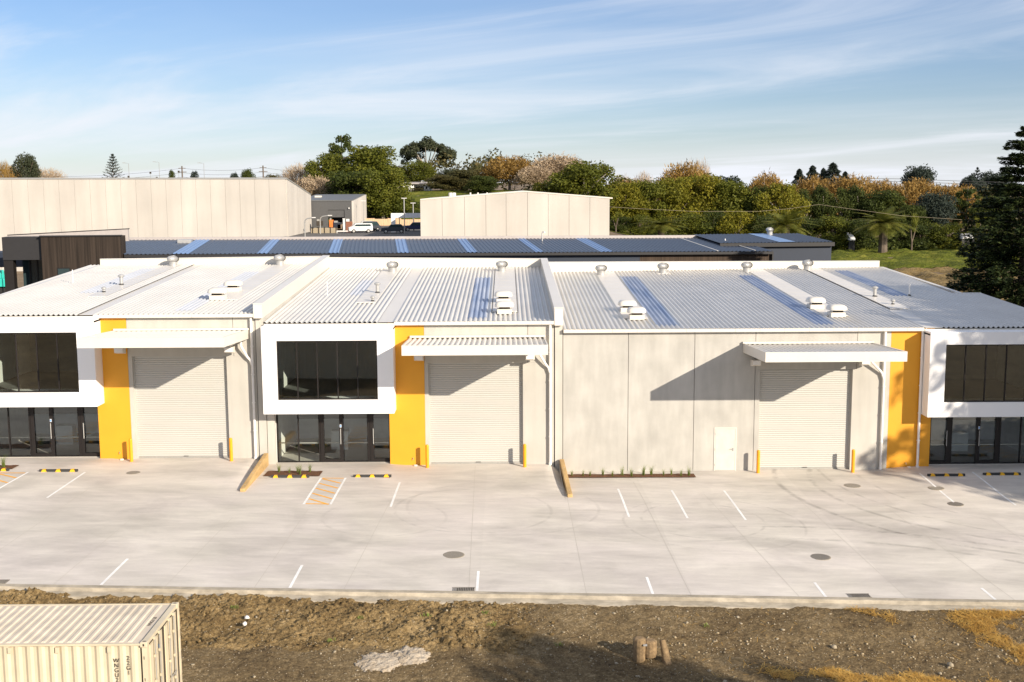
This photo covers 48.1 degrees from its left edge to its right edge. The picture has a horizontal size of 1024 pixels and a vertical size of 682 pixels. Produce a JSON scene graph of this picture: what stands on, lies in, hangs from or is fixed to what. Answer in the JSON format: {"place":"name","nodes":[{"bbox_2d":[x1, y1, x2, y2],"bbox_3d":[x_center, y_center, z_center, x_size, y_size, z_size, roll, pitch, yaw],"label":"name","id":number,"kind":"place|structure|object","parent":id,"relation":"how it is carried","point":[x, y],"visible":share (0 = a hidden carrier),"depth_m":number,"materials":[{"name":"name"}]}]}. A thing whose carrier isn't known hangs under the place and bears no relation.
{"place":"outdoors","nodes":[
{"label":"outdoors","id":0,"kind":"place"},
{"bbox_2d":[288,226,420,236],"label":"road","id":1,"kind":"structure","parent":0,"point":[415,232],"depth_m":188.70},
{"bbox_2d":[348,223,372,232],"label":"van","id":2,"kind":"object","parent":1,"relation":"on","point":[365,227],"visible":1,"depth_m":193.87,"materials":[{"name":"white metal"}]},
{"bbox_2d":[381,224,405,232],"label":"parked car","id":3,"kind":"object","parent":1,"relation":"on","point":[396,227],"visible":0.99,"depth_m":191.81,"materials":[{"name":"black metal"}]},
{"bbox_2d":[328,190,631,234],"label":"grass slope","id":4,"kind":"structure","parent":0,"point":[418,195],"depth_m":267.87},
{"bbox_2d":[278,162,307,182],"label":"bare tree","id":5,"kind":"object","parent":4,"relation":"on","point":[298,172],"visible":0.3,"depth_m":257.00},
{"bbox_2d":[294,174,330,195],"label":"bare tree","id":6,"kind":"object","parent":4,"relation":"on","point":[312,186],"visible":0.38,"depth_m":241.64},
{"bbox_2d":[302,152,351,183],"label":"tree","id":7,"kind":"object","parent":4,"relation":"on","point":[313,168],"visible":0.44,"depth_m":252.12,"materials":[{"name":"green plant"}]},
{"bbox_2d":[328,133,352,163],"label":"tree","id":8,"kind":"object","parent":4,"relation":"on","point":[338,148],"visible":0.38,"depth_m":259.35,"materials":[{"name":"green plant"}]},
{"bbox_2d":[321,169,374,215],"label":"tree","id":9,"kind":"object","parent":4,"relation":"on","point":[341,179],"visible":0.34,"depth_m":235.60,"materials":[{"name":"green plant"}]},
{"bbox_2d":[320,144,407,195],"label":"tree","id":10,"kind":"object","parent":4,"relation":"on","point":[367,158],"visible":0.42,"depth_m":249.60,"materials":[{"name":"green plant"}]},
{"bbox_2d":[350,166,414,218],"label":"tree","id":11,"kind":"object","parent":4,"relation":"on","point":[380,196],"visible":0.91,"depth_m":232.06,"materials":[{"name":"green plant"}]},
{"bbox_2d":[399,160,436,183],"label":"tree","id":12,"kind":"object","parent":4,"relation":"on","point":[421,170],"visible":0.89,"depth_m":288.35,"materials":[{"name":"green plant"}]},
{"bbox_2d":[405,181,431,190],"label":"white house","id":13,"kind":"structure","parent":4,"relation":"on","point":[417,184],"depth_m":281.87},
{"bbox_2d":[398,136,456,165],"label":"gum tree","id":14,"kind":"object","parent":4,"relation":"on","point":[410,151],"visible":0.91,"depth_m":299.99,"materials":[{"name":"green plant"}]},
{"bbox_2d":[422,174,461,190],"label":"tree","id":15,"kind":"object","parent":4,"relation":"on","point":[439,183],"visible":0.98,"depth_m":275.84,"materials":[{"name":"green plant"}]},
{"bbox_2d":[443,168,479,189],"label":"tree","id":16,"kind":"object","parent":4,"relation":"on","point":[465,175],"visible":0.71,"depth_m":276.75,"materials":[{"name":"green plant"}]},
{"bbox_2d":[463,175,501,192],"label":"tree","id":17,"kind":"object","parent":4,"relation":"on","point":[483,184],"visible":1,"depth_m":268.27,"materials":[{"name":"green plant"}]},
{"bbox_2d":[477,154,534,189],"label":"bare tree","id":18,"kind":"object","parent":4,"relation":"on","point":[510,167],"visible":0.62,"depth_m":279.74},
{"bbox_2d":[510,165,552,185],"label":"bare tree","id":19,"kind":"object","parent":4,"relation":"on","point":[531,176],"visible":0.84,"depth_m":273.19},
{"bbox_2d":[530,152,585,175],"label":"bare tree","id":20,"kind":"object","parent":4,"relation":"on","point":[557,164],"visible":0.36,"depth_m":281.93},
{"bbox_2d":[536,159,622,204],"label":"tree","id":21,"kind":"object","parent":4,"relation":"on","point":[582,178],"visible":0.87,"depth_m":224.72,"materials":[{"name":"green plant"}]},
{"bbox_2d":[609,216,635,232],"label":"shrub","id":22,"kind":"object","parent":4,"relation":"on","point":[621,223],"visible":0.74,"depth_m":226.81,"materials":[{"name":"green plant"}]},
{"bbox_2d":[606,181,652,227],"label":"tree","id":23,"kind":"object","parent":4,"relation":"on","point":[627,200],"visible":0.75,"depth_m":239.08,"materials":[{"name":"green plant"}]},
{"bbox_2d":[0,183,1020,555],"bbox_3d":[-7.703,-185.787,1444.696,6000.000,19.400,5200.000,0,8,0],"label":"ground","id":24,"kind":"structure","parent":0,"point":[20,273],"depth_m":218.86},
{"bbox_2d":[10,152,41,177],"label":"gum tree","id":25,"kind":"object","parent":24,"relation":"on","point":[27,165],"visible":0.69,"depth_m":351.06,"materials":[{"name":"green plant"}]},
{"bbox_2d":[38,166,67,177],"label":"bare tree","id":26,"kind":"object","parent":24,"relation":"on","point":[46,174],"visible":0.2,"depth_m":380.87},
{"bbox_2d":[0,228,129,291],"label":"timber-clad building","id":27,"kind":"structure","parent":24,"relation":"on","point":[37,257],"depth_m":94.42,"materials":[{"name":"brown wood"}]},
{"bbox_2d":[102,154,124,177],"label":"norfolk pine","id":28,"kind":"object","parent":24,"relation":"on","point":[112,165],"visible":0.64,"depth_m":351.60,"materials":[{"name":"green plant"}]},
{"bbox_2d":[0,178,311,270],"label":"pale panel warehouse","id":29,"kind":"structure","parent":24,"relation":"on","point":[209,207],"depth_m":180.12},
{"bbox_2d":[311,227,336,232],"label":"block wall","id":30,"kind":"structure","parent":24,"relation":"on","point":[325,230],"depth_m":194.64,"materials":[{"name":"concrete"}]},
{"bbox_2d":[311,194,366,230],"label":"grey shed","id":31,"kind":"structure","parent":24,"relation":"on","point":[338,207],"depth_m":203.41,"materials":[{"name":"metal"}]},
{"bbox_2d":[366,218,420,225],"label":"timber fence","id":32,"kind":"object","parent":24,"relation":"on","point":[385,222],"visible":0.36,"depth_m":220.38,"materials":[{"name":"brown wood"}]},
{"bbox_2d":[391,213,419,231],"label":"portal frame","id":33,"kind":"object","parent":24,"relation":"on","point":[394,216],"visible":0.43,"depth_m":195.41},
{"bbox_2d":[124,231,773,261],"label":"dark warehouse","id":34,"kind":"structure","parent":24,"relation":"on","point":[597,248],"depth_m":103.12,"materials":[{"name":"metal"}]},
{"bbox_2d":[420,190,612,235],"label":"gabled warehouse","id":35,"kind":"structure","parent":24,"relation":"on","point":[521,213],"depth_m":168.64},
{"bbox_2d":[625,214,654,234],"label":"shrub","id":36,"kind":"object","parent":24,"relation":"on","point":[634,219],"visible":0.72,"depth_m":226.81,"materials":[{"name":"green plant"}]},
{"bbox_2d":[628,177,668,226],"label":"tree","id":37,"kind":"object","parent":24,"relation":"on","point":[650,191],"visible":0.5,"depth_m":242.06,"materials":[{"name":"green plant"}]},
{"bbox_2d":[648,175,703,231],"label":"tree","id":38,"kind":"object","parent":24,"relation":"on","point":[672,197],"visible":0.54,"depth_m":244.50,"materials":[{"name":"green plant"}]},
{"bbox_2d":[655,158,710,205],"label":"willow tree","id":39,"kind":"object","parent":24,"relation":"on","point":[686,170],"visible":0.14,"depth_m":301.17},
{"bbox_2d":[665,212,714,234],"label":"shrub","id":40,"kind":"object","parent":24,"relation":"on","point":[692,219],"visible":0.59,"depth_m":225.76,"materials":[{"name":"green plant"}]},
{"bbox_2d":[693,209,725,234],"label":"shrub","id":41,"kind":"object","parent":24,"relation":"on","point":[712,222],"visible":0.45,"depth_m":226.96,"materials":[{"name":"green plant"}]},
{"bbox_2d":[427,148,1023,219],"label":"wood","id":42,"kind":"object","parent":24,"relation":"on","point":[448,165],"visible":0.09,"depth_m":299.31,"materials":[{"name":"green plant"}]},
{"bbox_2d":[708,178,759,232],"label":"tree","id":43,"kind":"object","parent":24,"relation":"on","point":[731,191],"visible":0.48,"depth_m":243.66,"materials":[{"name":"green plant"}]},
{"bbox_2d":[716,208,757,233],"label":"shrub","id":44,"kind":"object","parent":24,"relation":"on","point":[737,222],"visible":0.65,"depth_m":225.88,"materials":[{"name":"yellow plant"}]},
{"bbox_2d":[736,184,772,229],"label":"tree","id":45,"kind":"object","parent":24,"relation":"on","point":[762,189],"visible":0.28,"depth_m":243.70,"materials":[{"name":"green plant"}]},
{"bbox_2d":[747,214,774,233],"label":"shrub","id":46,"kind":"object","parent":24,"relation":"on","point":[755,230],"visible":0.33,"depth_m":226.24,"materials":[{"name":"green plant"}]},
{"bbox_2d":[696,227,834,260],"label":"navy warehouse","id":47,"kind":"structure","parent":24,"relation":"on","point":[791,247],"depth_m":107.60,"materials":[{"name":"metal"}]},
{"bbox_2d":[746,168,788,203],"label":"willow tree","id":48,"kind":"object","parent":24,"relation":"on","point":[766,180],"visible":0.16,"depth_m":291.99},
{"bbox_2d":[752,208,817,234],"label":"palm tree","id":49,"kind":"object","parent":24,"relation":"on","point":[785,221],"visible":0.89,"depth_m":214.73,"materials":[{"name":"green plant"}]},
{"bbox_2d":[790,168,805,188],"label":"conifer tree","id":50,"kind":"object","parent":24,"relation":"on","point":[798,175],"visible":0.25,"depth_m":352.86,"materials":[{"name":"green plant"}]},
{"bbox_2d":[796,188,819,233],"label":"tree","id":51,"kind":"object","parent":24,"relation":"on","point":[811,208],"visible":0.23,"depth_m":246.36,"materials":[{"name":"green plant"}]},
{"bbox_2d":[804,165,820,183],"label":"conifer tree","id":52,"kind":"object","parent":24,"relation":"on","point":[812,171],"visible":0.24,"depth_m":352.74,"materials":[{"name":"green plant"}]},
{"bbox_2d":[794,217,833,239],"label":"shrub","id":53,"kind":"object","parent":24,"relation":"on","point":[807,226],"visible":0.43,"depth_m":226.94,"materials":[{"name":"green plant"}]},
{"bbox_2d":[793,174,836,218],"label":"willow tree","id":54,"kind":"object","parent":24,"relation":"on","point":[810,185],"visible":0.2,"depth_m":289.07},
{"bbox_2d":[810,183,837,233],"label":"tree","id":55,"kind":"object","parent":24,"relation":"on","point":[823,197],"visible":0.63,"depth_m":245.77,"materials":[{"name":"green plant"}]},
{"bbox_2d":[800,214,854,249],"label":"shrub","id":56,"kind":"object","parent":24,"relation":"on","point":[839,222],"visible":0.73,"depth_m":226.11,"materials":[{"name":"green plant"}]},
{"bbox_2d":[820,162,842,183],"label":"conifer tree","id":57,"kind":"object","parent":24,"relation":"on","point":[831,171],"visible":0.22,"depth_m":352.28,"materials":[{"name":"green plant"}]},
{"bbox_2d":[828,186,856,232],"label":"tree","id":58,"kind":"object","parent":24,"relation":"on","point":[842,194],"visible":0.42,"depth_m":245.82,"materials":[{"name":"green plant"}]},
{"bbox_2d":[823,172,879,217],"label":"willow tree","id":59,"kind":"object","parent":24,"relation":"on","point":[847,182],"visible":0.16,"depth_m":284.68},
{"bbox_2d":[844,183,871,222],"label":"tree","id":60,"kind":"object","parent":24,"relation":"on","point":[856,195],"visible":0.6,"depth_m":245.71,"materials":[{"name":"green plant"}]},
{"bbox_2d":[853,187,907,239],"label":"tree","id":61,"kind":"object","parent":24,"relation":"on","point":[881,202],"visible":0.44,"depth_m":243.63,"materials":[{"name":"green plant"}]},
{"bbox_2d":[865,178,907,212],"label":"willow tree","id":62,"kind":"object","parent":24,"relation":"on","point":[884,185],"visible":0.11,"depth_m":281.17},
{"bbox_2d":[902,213,918,249],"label":"tree","id":63,"kind":"object","parent":24,"relation":"on","point":[914,224],"visible":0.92,"depth_m":223.10,"materials":[{"name":"green plant"}]},
{"bbox_2d":[890,204,931,240],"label":"tree","id":64,"kind":"object","parent":24,"relation":"on","point":[909,210],"visible":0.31,"depth_m":237.79,"materials":[{"name":"green plant"}]},
{"bbox_2d":[887,177,949,212],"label":"willow tree","id":65,"kind":"object","parent":24,"relation":"on","point":[912,190],"visible":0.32,"depth_m":273.54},
{"bbox_2d":[903,163,937,185],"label":"tree","id":66,"kind":"object","parent":24,"relation":"on","point":[921,171],"visible":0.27,"depth_m":341.25,"materials":[{"name":"green plant"}]},
{"bbox_2d":[912,190,959,234],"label":"tree","id":67,"kind":"object","parent":24,"relation":"on","point":[939,208],"visible":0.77,"depth_m":239.44,"materials":[{"name":"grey plant"}]},
{"bbox_2d":[932,181,981,223],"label":"willow tree","id":68,"kind":"object","parent":24,"relation":"on","point":[953,190],"visible":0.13,"depth_m":272.96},
{"bbox_2d":[945,188,983,234],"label":"tree","id":69,"kind":"object","parent":24,"relation":"on","point":[963,204],"visible":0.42,"depth_m":245.49,"materials":[{"name":"green plant"}]},
{"bbox_2d":[959,173,987,220],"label":"tree","id":70,"kind":"object","parent":24,"relation":"on","point":[978,186],"visible":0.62,"depth_m":318.20,"materials":[{"name":"green plant"}]},
{"bbox_2d":[944,125,1023,306],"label":"macrocarpa tree","id":71,"kind":"object","parent":24,"relation":"on","point":[1000,269],"visible":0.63,"depth_m":82.73,"materials":[{"name":"green plant"}]},
{"bbox_2d":[965,195,1022,233],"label":"tree","id":72,"kind":"object","parent":24,"relation":"on","point":[980,209],"visible":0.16,"depth_m":240.36,"materials":[{"name":"green plant"}]},
{"bbox_2d":[979,169,1018,198],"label":"tree","id":73,"kind":"object","parent":24,"relation":"on","point":[985,175],"visible":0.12,"depth_m":320.36,"materials":[{"name":"green plant"}]},
{"bbox_2d":[0,587,1023,681],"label":"dirt ground","id":74,"kind":"structure","parent":0,"point":[262,661],"depth_m":36.53,"materials":[{"name":"soil"}]},
{"bbox_2d":[0,602,182,681],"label":"shipping container","id":75,"kind":"object","parent":74,"relation":"on","point":[139,642],"visible":1,"depth_m":28.06,"materials":[{"name":"metal"}]},
{"bbox_2d":[149,626,165,681],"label":"door","id":76,"kind":"structure","parent":75,"relation":"in","point":[156,645],"depth_m":28.43,"materials":[{"name":"paint"}]},
{"bbox_2d":[163,609,179,681],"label":"door","id":77,"kind":"structure","parent":75,"relation":"in","point":[170,628],"depth_m":29.61,"materials":[{"name":"paint"}]},
{"bbox_2d":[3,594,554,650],"bbox_3d":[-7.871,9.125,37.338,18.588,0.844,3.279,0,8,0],"label":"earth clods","id":78,"kind":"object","parent":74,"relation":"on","point":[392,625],"visible":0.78,"depth_m":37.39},
{"bbox_2d":[354,652,400,671],"bbox_3d":[-4.056,9.743,34.817,1.500,0.272,1.500,0,8,0],"label":"rubble heap","id":79,"kind":"object","parent":74,"relation":"on","point":[385,662],"visible":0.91,"depth_m":34.61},
{"bbox_2d":[391,645,430,665],"bbox_3d":[-3.159,9.688,35.319,1.300,0.289,1.600,0,8,0],"label":"rubble heap","id":80,"kind":"object","parent":74,"relation":"on","point":[405,655],"visible":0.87,"depth_m":35.13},
{"bbox_2d":[0,457,1023,599],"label":"yard concrete","id":81,"kind":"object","parent":74,"relation":"on","point":[519,528],"visible":0.96,"depth_m":47.04,"materials":[{"name":"concrete"}]},
{"bbox_2d":[0,254,329,459],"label":"warehouse unit","id":82,"kind":"structure","parent":81,"relation":"on","point":[150,357],"depth_m":57.78,"materials":[{"name":"yellow paint"}]},
{"bbox_2d":[0,474,339,504],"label":"yellow hatching","id":83,"kind":"object","parent":81,"relation":"on","point":[306,503],"visible":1,"depth_m":52.46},
{"bbox_2d":[240,453,268,491],"bbox_3d":[-12.287,6.362,54.828,0.220,0.708,5.754,0,8,-1],"label":"timber edging","id":84,"kind":"object","parent":81,"relation":"on","point":[262,464],"visible":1,"depth_m":54.97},
{"bbox_2d":[263,471,321,475],"bbox_3d":[-10.621,6.425,55.708,2.700,0.067,1.100,0,8,0],"label":"mulch bed","id":85,"kind":"object","parent":81,"relation":"on","point":[311,473],"visible":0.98,"depth_m":55.68,"materials":[{"name":"brown soil"}]},
{"bbox_2d":[261,257,563,470],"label":"warehouse unit","id":86,"kind":"structure","parent":81,"relation":"on","point":[399,360],"depth_m":57.89,"materials":[{"name":"yellow paint"}]},
{"bbox_2d":[443,551,464,557],"bbox_3d":[-2.236,8.135,43.612,0.860,0.036,0.860,5,9,34],"label":"manhole cover","id":87,"kind":"object","parent":81,"relation":"on","point":[453,554],"visible":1,"depth_m":43.61,"materials":[{"name":"metal"}]},
{"bbox_2d":[0,472,1015,599],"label":"white parking lines","id":88,"kind":"object","parent":81,"relation":"on","point":[478,572],"visible":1,"depth_m":50.92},
{"bbox_2d":[0,584,1023,611],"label":"kerb","id":89,"kind":"structure","parent":81,"relation":"on","point":[503,598],"depth_m":39.38,"materials":[{"name":"concrete"}]},
{"bbox_2d":[1,476,1022,598],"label":"expansion joints","id":90,"kind":"object","parent":81,"relation":"on","point":[575,539],"visible":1,"depth_m":45.43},
{"bbox_2d":[560,459,571,496],"bbox_3d":[2.574,6.709,54.954,0.220,0.778,5.754,0,8,-1],"label":"timber edging","id":91,"kind":"object","parent":81,"relation":"on","point":[565,479],"visible":0.98,"depth_m":54.80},
{"bbox_2d":[568,473,695,477],"bbox_3d":[5.900,6.675,56.884,6.350,0.062,0.750,0,8,0],"label":"mulch bed","id":92,"kind":"object","parent":81,"relation":"on","point":[628,475],"visible":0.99,"depth_m":56.89,"materials":[{"name":"brown soil"}]},
{"bbox_2d":[549,260,1023,470],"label":"warehouse unit","id":93,"kind":"structure","parent":81,"relation":"on","point":[716,365],"depth_m":57.86,"materials":[{"name":"metal"}]},
{"bbox_2d":[0,593,1023,681],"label":"loose stones","id":94,"kind":"object","parent":74,"relation":"on","point":[709,670],"visible":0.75,"depth_m":36.43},
{"bbox_2d":[633,636,656,662],"bbox_3d":[4.110,9.532,35.293,0.754,0.850,0.484,-3,8,-17],"label":"timber stump","id":95,"kind":"object","parent":74,"relation":"on","point":[643,647],"visible":0.98,"depth_m":35.16,"materials":[{"name":"brown wood"}]},
{"bbox_2d":[660,639,671,665],"bbox_3d":[4.705,9.579,35.170,0.271,0.766,0.582,-3,8,-19],"label":"leaning post","id":96,"kind":"object","parent":74,"relation":"on","point":[666,659],"visible":1,"depth_m":35.14,"materials":[{"name":"brown wood"}]},
{"bbox_2d":[541,627,1019,672],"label":"scattered gravel","id":97,"kind":"structure","parent":74,"relation":"on","point":[797,652],"depth_m":36.16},
{"bbox_2d":[662,605,1023,681],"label":"straw mulch","id":98,"kind":"object","parent":74,"relation":"on","point":[851,676],"visible":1,"depth_m":36.49,"materials":[{"name":"plant"}]},
{"bbox_2d":[0,0,1023,186],"label":"sky","id":99,"kind":"structure","parent":0,"point":[874,88],"materials":[{"name":"blue"}]},
{"bbox_2d":[618,204,960,219],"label":"power cable","id":100,"kind":"object","parent":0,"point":[769,210],"visible":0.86,"depth_m":205.54,"materials":[{"name":"metal"}]},
{"bbox_2d":[625,224,1018,269],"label":"green field","id":101,"kind":"structure","parent":0,"point":[932,257],"depth_m":199.50,"materials":[{"name":"green plant"}]},
{"bbox_2d":[633,215,690,234],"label":"palm tree","id":102,"kind":"object","parent":101,"relation":"on","point":[660,226],"visible":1,"depth_m":214.65,"materials":[{"name":"green plant"}]},
{"bbox_2d":[674,172,726,233],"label":"tree","id":103,"kind":"object","parent":101,"relation":"on","point":[702,195],"visible":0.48,"depth_m":245.90,"materials":[{"name":"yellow plant"}]},
{"bbox_2d":[748,179,811,228],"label":"tree","id":104,"kind":"object","parent":101,"relation":"on","point":[780,196],"visible":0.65,"depth_m":239.75,"materials":[{"name":"green plant"}]},
{"bbox_2d":[635,229,1017,250],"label":"undergrowth","id":105,"kind":"object","parent":101,"relation":"on","point":[874,243],"visible":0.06,"depth_m":225.62,"materials":[{"name":"green plant"}]},
{"bbox_2d":[840,219,874,249],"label":"shrub","id":106,"kind":"object","parent":101,"relation":"on","point":[860,235],"visible":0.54,"depth_m":226.22,"materials":[{"name":"green plant"}]},
{"bbox_2d":[849,206,917,252],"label":"palm tree","id":107,"kind":"object","parent":101,"relation":"on","point":[883,228],"visible":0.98,"depth_m":215.14,"materials":[{"name":"green plant"}]},
{"bbox_2d":[887,227,912,249],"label":"shrub","id":108,"kind":"object","parent":101,"relation":"on","point":[899,237],"visible":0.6,"depth_m":227.37,"materials":[{"name":"green plant"}]},
{"bbox_2d":[897,223,947,248],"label":"shrub","id":109,"kind":"object","parent":101,"relation":"on","point":[920,228],"visible":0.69,"depth_m":226.41,"materials":[{"name":"green plant"}]},
{"bbox_2d":[921,222,962,249],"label":"shrub","id":110,"kind":"object","parent":101,"relation":"on","point":[947,228],"visible":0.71,"depth_m":226.13,"materials":[{"name":"green plant"}]},
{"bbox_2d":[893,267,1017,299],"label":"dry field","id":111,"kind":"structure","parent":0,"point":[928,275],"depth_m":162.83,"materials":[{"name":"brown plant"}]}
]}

